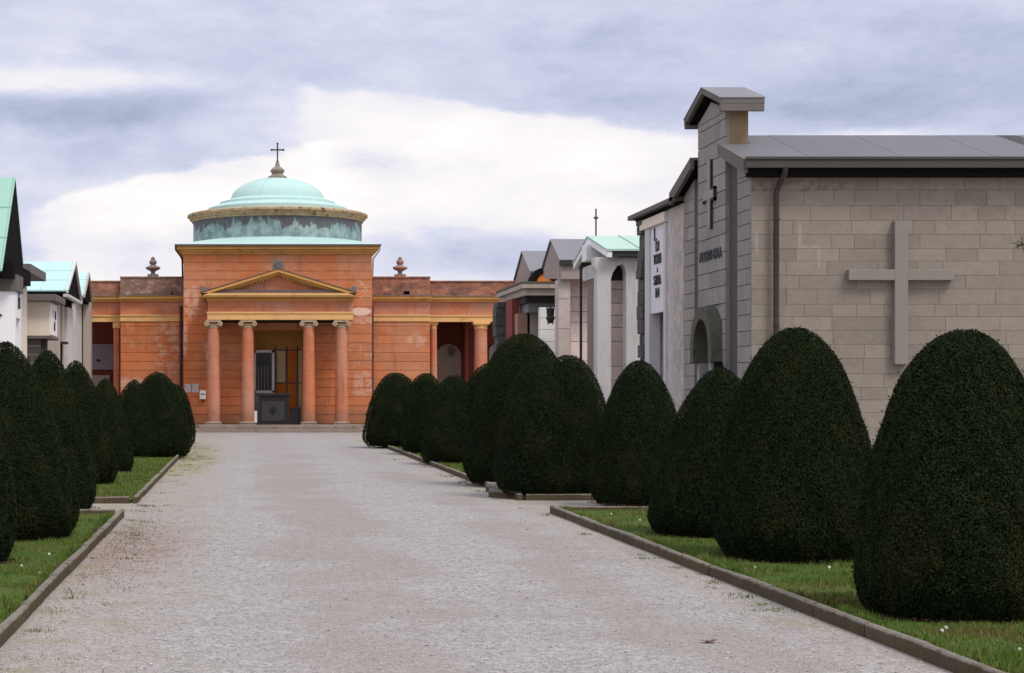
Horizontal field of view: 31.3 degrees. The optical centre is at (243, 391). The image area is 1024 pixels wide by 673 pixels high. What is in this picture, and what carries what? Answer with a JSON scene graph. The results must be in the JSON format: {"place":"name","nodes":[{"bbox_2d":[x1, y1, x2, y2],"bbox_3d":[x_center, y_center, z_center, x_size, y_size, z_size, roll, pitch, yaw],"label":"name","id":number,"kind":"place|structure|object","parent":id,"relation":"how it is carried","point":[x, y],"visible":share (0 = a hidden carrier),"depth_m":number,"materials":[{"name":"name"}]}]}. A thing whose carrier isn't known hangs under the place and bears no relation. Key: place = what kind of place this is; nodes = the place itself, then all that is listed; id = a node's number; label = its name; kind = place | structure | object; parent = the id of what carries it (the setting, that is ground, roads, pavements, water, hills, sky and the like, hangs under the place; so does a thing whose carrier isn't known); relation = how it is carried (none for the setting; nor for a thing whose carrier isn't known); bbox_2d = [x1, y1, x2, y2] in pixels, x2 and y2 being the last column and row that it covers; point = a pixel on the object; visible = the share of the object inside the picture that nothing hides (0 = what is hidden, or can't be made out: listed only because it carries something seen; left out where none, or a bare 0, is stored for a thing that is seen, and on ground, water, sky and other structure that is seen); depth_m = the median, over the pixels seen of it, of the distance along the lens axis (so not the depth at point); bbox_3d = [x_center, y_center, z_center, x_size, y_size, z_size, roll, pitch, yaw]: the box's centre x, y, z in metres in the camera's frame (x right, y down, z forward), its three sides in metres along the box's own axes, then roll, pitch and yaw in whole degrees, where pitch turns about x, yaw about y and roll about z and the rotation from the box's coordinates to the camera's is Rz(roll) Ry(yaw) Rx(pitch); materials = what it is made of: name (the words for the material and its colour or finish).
{"place":"outdoors","nodes":[
{"label":"outdoors","id":0,"kind":"place"},
{"bbox_2d":[0,513,106,622],"bbox_3d":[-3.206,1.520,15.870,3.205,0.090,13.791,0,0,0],"label":"grass","id":1,"kind":"structure","parent":0,"point":[32,567],"depth_m":16.27,"materials":[{"name":"green plant"}]},
{"bbox_2d":[0,402,18,563],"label":"clipped yew","id":2,"kind":"object","parent":1,"relation":"on","point":[8,507],"visible":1,"depth_m":16.23,"materials":[{"name":"green plant"}]},
{"bbox_2d":[0,341,79,541],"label":"clipped yew","id":3,"kind":"object","parent":1,"relation":"on","point":[45,489],"visible":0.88,"depth_m":18.72,"materials":[{"name":"green plant"}]},
{"bbox_2d":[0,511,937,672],"bbox_3d":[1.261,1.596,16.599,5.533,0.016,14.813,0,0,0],"label":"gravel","id":4,"kind":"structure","parent":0,"point":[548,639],"depth_m":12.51,"materials":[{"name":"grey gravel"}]},
{"bbox_2d":[0,433,952,672],"bbox_3d":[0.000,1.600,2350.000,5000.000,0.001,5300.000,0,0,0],"label":"ground","id":5,"kind":"structure","parent":0,"point":[329,476],"depth_m":14.48,"materials":[{"name":"grey gravel"}]},
{"bbox_2d":[0,177,30,350],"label":"gabled chapel","id":6,"kind":"structure","parent":5,"relation":"on","point":[15,277],"depth_m":47.43,"materials":[{"name":"white metal"}]},
{"bbox_2d":[21,264,45,366],"bbox_3d":[-9.100,-1.067,54.326,5.800,5.335,4.074,0,0,0],"label":"slab canopy","id":7,"kind":"object","parent":5,"relation":"on","point":[37,274],"visible":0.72,"depth_m":55.06,"materials":[{"name":"concrete"}]},
{"bbox_2d":[27,294,64,365],"bbox_3d":[-8.475,-0.750,58.530,5.050,4.700,2.945,0,0,0],"label":"cream tomb","id":8,"kind":"object","parent":5,"relation":"on","point":[41,320],"visible":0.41,"depth_m":57.41,"materials":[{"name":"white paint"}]},
{"bbox_2d":[23,261,82,368],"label":"gabled chapel","id":9,"kind":"structure","parent":5,"relation":"on","point":[62,280],"depth_m":64.68,"materials":[{"name":"white metal"}]},
{"bbox_2d":[60,344,61,362],"bbox_3d":[-6.625,-0.050,64.200,0.250,3.300,0.400,0,0,0],"label":"doorway","id":10,"kind":"structure","parent":9,"relation":"in","point":[60,344],"depth_m":64.11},
{"bbox_2d":[0,509,123,647],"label":"kerb","id":11,"kind":"structure","parent":5,"relation":"on","point":[11,625],"depth_m":14.70,"materials":[{"name":"concrete"}]},
{"bbox_2d":[32,349,98,508],"bbox_3d":[-2.594,0.544,23.645,1.374,2.221,1.320,0,0,0],"label":"clipped yew","id":12,"kind":"object","parent":5,"relation":"on","point":[51,373],"visible":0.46,"depth_m":23.36,"materials":[{"name":"green plant"}]},
{"bbox_2d":[72,272,92,384],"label":"gabled chapel","id":13,"kind":"structure","parent":5,"relation":"on","point":[82,333],"depth_m":72.03,"materials":[{"name":"white paint"}]},
{"bbox_2d":[41,509,212,625],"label":"litter","id":14,"kind":"object","parent":5,"relation":"on","point":[126,554],"visible":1,"depth_m":17.68,"materials":[{"name":"beige plant"}]},
{"bbox_2d":[96,456,173,502],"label":"grass","id":15,"kind":"structure","parent":5,"relation":"on","point":[130,478],"depth_m":31.48,"materials":[{"name":"green plant"}]},
{"bbox_2d":[66,360,118,483],"bbox_3d":[-2.771,0.558,30.120,1.374,2.194,1.310,0,0,0],"label":"clipped yew","id":16,"kind":"object","parent":15,"relation":"on","point":[106,466],"visible":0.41,"depth_m":29.87,"materials":[{"name":"green plant"}]},
{"bbox_2d":[94,378,133,471],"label":"clipped yew","id":17,"kind":"object","parent":15,"relation":"on","point":[116,419],"visible":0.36,"depth_m":34.34,"materials":[{"name":"green plant"}]},
{"bbox_2d":[119,379,158,457],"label":"clipped yew","id":18,"kind":"object","parent":15,"relation":"on","point":[135,406],"visible":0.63,"depth_m":41.99,"materials":[{"name":"green plant"}]},
{"bbox_2d":[141,372,191,457],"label":"clipped yew","id":19,"kind":"object","parent":15,"relation":"on","point":[173,434],"visible":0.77,"depth_m":42.36,"materials":[{"name":"green plant"}]},
{"bbox_2d":[174,384,195,443],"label":"clipped yew","id":20,"kind":"object","parent":15,"relation":"on","point":[187,405],"visible":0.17,"depth_m":52.34,"materials":[{"name":"green plant"}]},
{"bbox_2d":[91,276,183,397],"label":"colonnade wing","id":21,"kind":"structure","parent":5,"relation":"on","point":[135,321],"depth_m":73.50,"materials":[{"name":"orange brick"}]},
{"bbox_2d":[92,375,109,386],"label":"tomb tablet","id":22,"kind":"object","parent":21,"relation":"attached to","point":[96,379],"visible":0.24,"depth_m":77.00,"materials":[{"name":"stone"}]},
{"bbox_2d":[92,344,112,369],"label":"tomb tablet","id":23,"kind":"object","parent":21,"relation":"attached to","point":[102,356],"visible":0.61,"depth_m":77.00,"materials":[{"name":"stone"}]},
{"bbox_2d":[146,257,159,275],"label":"roof urn","id":24,"kind":"object","parent":21,"relation":"on","point":[152,267],"visible":1,"depth_m":73.57,"materials":[{"name":"stone"}]},
{"bbox_2d":[93,441,194,503],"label":"kerb","id":25,"kind":"structure","parent":5,"relation":"on","point":[143,491],"depth_m":26.57,"materials":[{"name":"stone"}]},
{"bbox_2d":[175,143,380,432],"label":"domed chapel","id":26,"kind":"structure","parent":5,"relation":"on","point":[278,270],"depth_m":72.00,"materials":[{"name":"orange paint"}]},
{"bbox_2d":[185,384,190,392],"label":"notice","id":27,"kind":"object","parent":26,"relation":"attached to","point":[187,388],"depth_m":71.97,"materials":[{"name":"paper"}]},
{"bbox_2d":[192,384,198,392],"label":"notice","id":28,"kind":"object","parent":26,"relation":"attached to","point":[195,388],"depth_m":71.97,"materials":[{"name":"paper"}]},
{"bbox_2d":[200,391,205,400],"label":"wall box","id":29,"kind":"object","parent":26,"relation":"attached to","point":[202,395],"visible":1,"depth_m":71.86,"materials":[{"name":"white paint"}]},
{"bbox_2d":[254,411,256,422],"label":"white marker","id":30,"kind":"object","parent":26,"relation":"on","point":[255,416],"visible":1,"depth_m":70.80,"materials":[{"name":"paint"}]},
{"bbox_2d":[254,350,273,392],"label":"glazed door","id":31,"kind":"structure","parent":26,"relation":"in","point":[263,359],"depth_m":72.95,"materials":[{"name":"white paint"}]},
{"bbox_2d":[254,393,273,423],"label":"door panel","id":32,"kind":"structure","parent":26,"relation":"in","point":[256,398],"depth_m":72.95,"materials":[{"name":"grey metal"}]},
{"bbox_2d":[256,394,299,424],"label":"stone altar","id":33,"kind":"object","parent":26,"relation":"on","point":[273,409],"visible":0.97,"depth_m":70.76,"materials":[{"name":"grey stone"}]},
{"bbox_2d":[290,407,300,421],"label":"kneeler","id":34,"kind":"object","parent":33,"relation":"on","point":[295,414],"visible":1,"depth_m":70.77,"materials":[{"name":"black stone"}]},
{"bbox_2d":[1,443,794,672],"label":"weeds","id":35,"kind":"object","parent":5,"relation":"on","point":[582,533],"visible":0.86,"depth_m":16.31,"materials":[{"name":"green plant"}]},
{"bbox_2d":[372,276,514,393],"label":"colonnade wing","id":36,"kind":"structure","parent":5,"relation":"on","point":[419,321],"depth_m":73.52,"materials":[{"name":"orange brick"}]},
{"bbox_2d":[393,257,406,275],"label":"roof urn","id":37,"kind":"object","parent":36,"relation":"on","point":[400,267],"visible":1,"depth_m":73.57,"materials":[{"name":"stone"}]},
{"bbox_2d":[437,344,460,382],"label":"tomb tablet","id":38,"kind":"object","parent":36,"relation":"attached to","point":[448,359],"visible":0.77,"depth_m":77.00,"materials":[{"name":"stone"}]},
{"bbox_2d":[488,345,492,362],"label":"tomb tablet","id":39,"kind":"object","parent":36,"relation":"attached to","point":[490,352],"visible":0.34,"depth_m":77.00,"materials":[{"name":"stone"}]},
{"bbox_2d":[383,445,595,500],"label":"kerb","id":40,"kind":"structure","parent":5,"relation":"on","point":[537,497],"depth_m":26.31,"materials":[{"name":"stone"}]},
{"bbox_2d":[492,281,554,352],"bbox_3d":[9.851,-0.869,57.100,3.298,4.939,5.620,0,0,0],"label":"canopy tomb","id":41,"kind":"object","parent":5,"relation":"on","point":[508,320],"visible":0.4,"depth_m":55.94,"materials":[{"name":"grey stone"}]},
{"bbox_2d":[528,268,556,280],"bbox_3d":[9.198,-3.479,54.995,0.869,0.620,0.610,0,0,0],"label":"orange lunette","id":42,"kind":"object","parent":41,"relation":"on","point":[537,275],"visible":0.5,"depth_m":54.69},
{"bbox_2d":[546,303,554,324],"bbox_3d":[9.228,-2.327,53.584,0.345,0.645,0.259,0,0,22],"label":"hanging lantern","id":43,"kind":"object","parent":41,"relation":"hanging from","point":[550,317],"visible":0.97,"depth_m":53.53,"materials":[{"name":"metal"}]},
{"bbox_2d":[513,251,553,355],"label":"gabled chapel","id":44,"kind":"structure","parent":5,"relation":"on","point":[529,263],"depth_m":56.32,"materials":[{"name":"stone"}]},
{"bbox_2d":[538,307,554,354],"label":"white tomb wall","id":45,"kind":"structure","parent":5,"relation":"on","point":[546,333],"depth_m":54.50,"materials":[{"name":"white stone"}]},
{"bbox_2d":[541,239,593,368],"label":"gabled chapel","id":46,"kind":"structure","parent":5,"relation":"on","point":[559,257],"depth_m":50.90,"materials":[{"name":"stone"}]},
{"bbox_2d":[572,235,639,403],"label":"mausoleum","id":47,"kind":"structure","parent":5,"relation":"on","point":[608,264],"depth_m":43.63,"materials":[{"name":"white stone"}]},
{"bbox_2d":[593,209,597,235],"bbox_3d":[9.055,-4.271,46.000,0.126,0.842,0.092,0,0,22],"label":"roof spike","id":48,"kind":"object","parent":47,"relation":"on","point":[595,217],"visible":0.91,"depth_m":45.99,"materials":[{"name":"metal"}]},
{"bbox_2d":[628,196,685,412],"bbox_3d":[10.890,-1.200,38.785,4.220,5.600,4.330,0,0,0],"label":"marble tomb","id":49,"kind":"object","parent":5,"relation":"on","point":[660,279],"visible":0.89,"depth_m":38.16,"materials":[{"name":"stone"}]},
{"bbox_2d":[550,505,1008,672],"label":"kerb","id":50,"kind":"structure","parent":5,"relation":"on","point":[930,653],"depth_m":13.05,"materials":[{"name":"concrete"}]},
{"bbox_2d":[669,87,1023,447],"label":"stone mausoleum","id":51,"kind":"structure","parent":5,"relation":"on","point":[876,262],"depth_m":31.75,"materials":[{"name":"stone"}]},
{"bbox_2d":[1012,237,1023,252],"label":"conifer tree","id":52,"kind":"object","parent":5,"relation":"on","point":[1021,244],"visible":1,"depth_m":22.38,"materials":[{"name":"green plant"}]},
{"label":"planting bed","id":53,"kind":"structure","parent":5,"relation":"on","visible":0},
{"bbox_2d":[362,372,412,446],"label":"clipped yew","id":54,"kind":"object","parent":53,"relation":"on","point":[384,418],"visible":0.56,"depth_m":50.27,"materials":[{"name":"green plant"}]},
{"bbox_2d":[401,373,439,452],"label":"clipped yew","id":55,"kind":"object","parent":53,"relation":"on","point":[420,395],"visible":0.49,"depth_m":45.17,"materials":[{"name":"green plant"}]},
{"bbox_2d":[396,447,464,472],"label":"grass","id":56,"kind":"structure","parent":53,"relation":"on","point":[450,465],"depth_m":37.33,"materials":[{"name":"green plant"}]},
{"bbox_2d":[420,375,472,463],"bbox_3d":[4.591,0.639,39.153,1.474,2.032,1.540,0,0,0],"label":"clipped yew","id":57,"kind":"object","parent":53,"relation":"on","point":[445,427],"visible":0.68,"depth_m":38.69,"materials":[{"name":"green plant"}]},
{"bbox_2d":[465,363,487,434],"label":"clipped yew","id":58,"kind":"object","parent":53,"relation":"on","point":[473,382],"visible":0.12,"depth_m":38.97,"materials":[{"name":"green plant"}]},
{"bbox_2d":[486,482,497,491],"bbox_3d":[4.050,1.565,28.198,0.180,0.190,0.950,0,3,-11],"label":"kerb stone","id":59,"kind":"object","parent":53,"relation":"on","point":[490,485],"visible":0.28,"depth_m":28.45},
{"bbox_2d":[488,488,523,498],"bbox_3d":[3.981,1.565,26.899,0.180,0.190,0.700,0,2,-36],"label":"kerb stone","id":60,"kind":"object","parent":53,"relation":"on","point":[494,491],"visible":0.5,"depth_m":26.94,"materials":[{"name":"grey stone"}]},
{"bbox_2d":[462,332,556,484],"bbox_3d":[4.717,0.326,30.405,2.012,2.657,2.127,0,0,0],"label":"clipped yew","id":61,"kind":"object","parent":53,"relation":"on","point":[510,359],"visible":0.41,"depth_m":29.96,"materials":[{"name":"green plant"}]},
{"bbox_2d":[0,480,1023,624],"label":"litter","id":62,"kind":"object","parent":53,"relation":"on","point":[13,560],"visible":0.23,"depth_m":16.45,"materials":[{"name":"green plant"}]},
{"bbox_2d":[493,354,606,496],"bbox_3d":[4.672,0.536,27.023,1.863,2.237,1.657,0,0,0],"label":"clipped yew","id":63,"kind":"object","parent":53,"relation":"on","point":[552,414],"visible":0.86,"depth_m":26.46,"materials":[{"name":"green plant"}]},
{"bbox_2d":[0,0,1023,280],"label":"sky","id":64,"kind":"structure","parent":0,"point":[470,136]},
{"bbox_2d":[0,503,1023,672],"bbox_3d":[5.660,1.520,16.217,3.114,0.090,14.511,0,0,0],"label":"grass","id":65,"kind":"structure","parent":0,"point":[988,651],"depth_m":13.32,"materials":[{"name":"green plant"}]},
{"bbox_2d":[588,360,676,506],"bbox_3d":[5.521,0.607,24.786,1.477,2.094,1.406,0,0,0],"label":"clipped yew","id":66,"kind":"object","parent":65,"relation":"on","point":[639,414],"visible":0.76,"depth_m":24.40,"materials":[{"name":"green plant"}]},
{"bbox_2d":[645,363,740,537],"bbox_3d":[5.171,0.672,19.556,1.545,1.965,1.467,0,0,0],"label":"clipped yew","id":67,"kind":"object","parent":65,"relation":"on","point":[680,497],"visible":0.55,"depth_m":19.19,"materials":[{"name":"green plant"}]},
{"bbox_2d":[708,325,873,563],"bbox_3d":[5.235,0.511,16.851,1.661,2.288,1.644,0,0,0],"label":"clipped yew","id":68,"kind":"object","parent":65,"relation":"on","point":[793,456],"visible":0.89,"depth_m":16.36,"materials":[{"name":"green plant"}]},
{"bbox_2d":[851,327,1023,623],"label":"clipped yew","id":69,"kind":"object","parent":65,"relation":"on","point":[940,527],"visible":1,"depth_m":12.11,"materials":[{"name":"green plant"}]}
]}

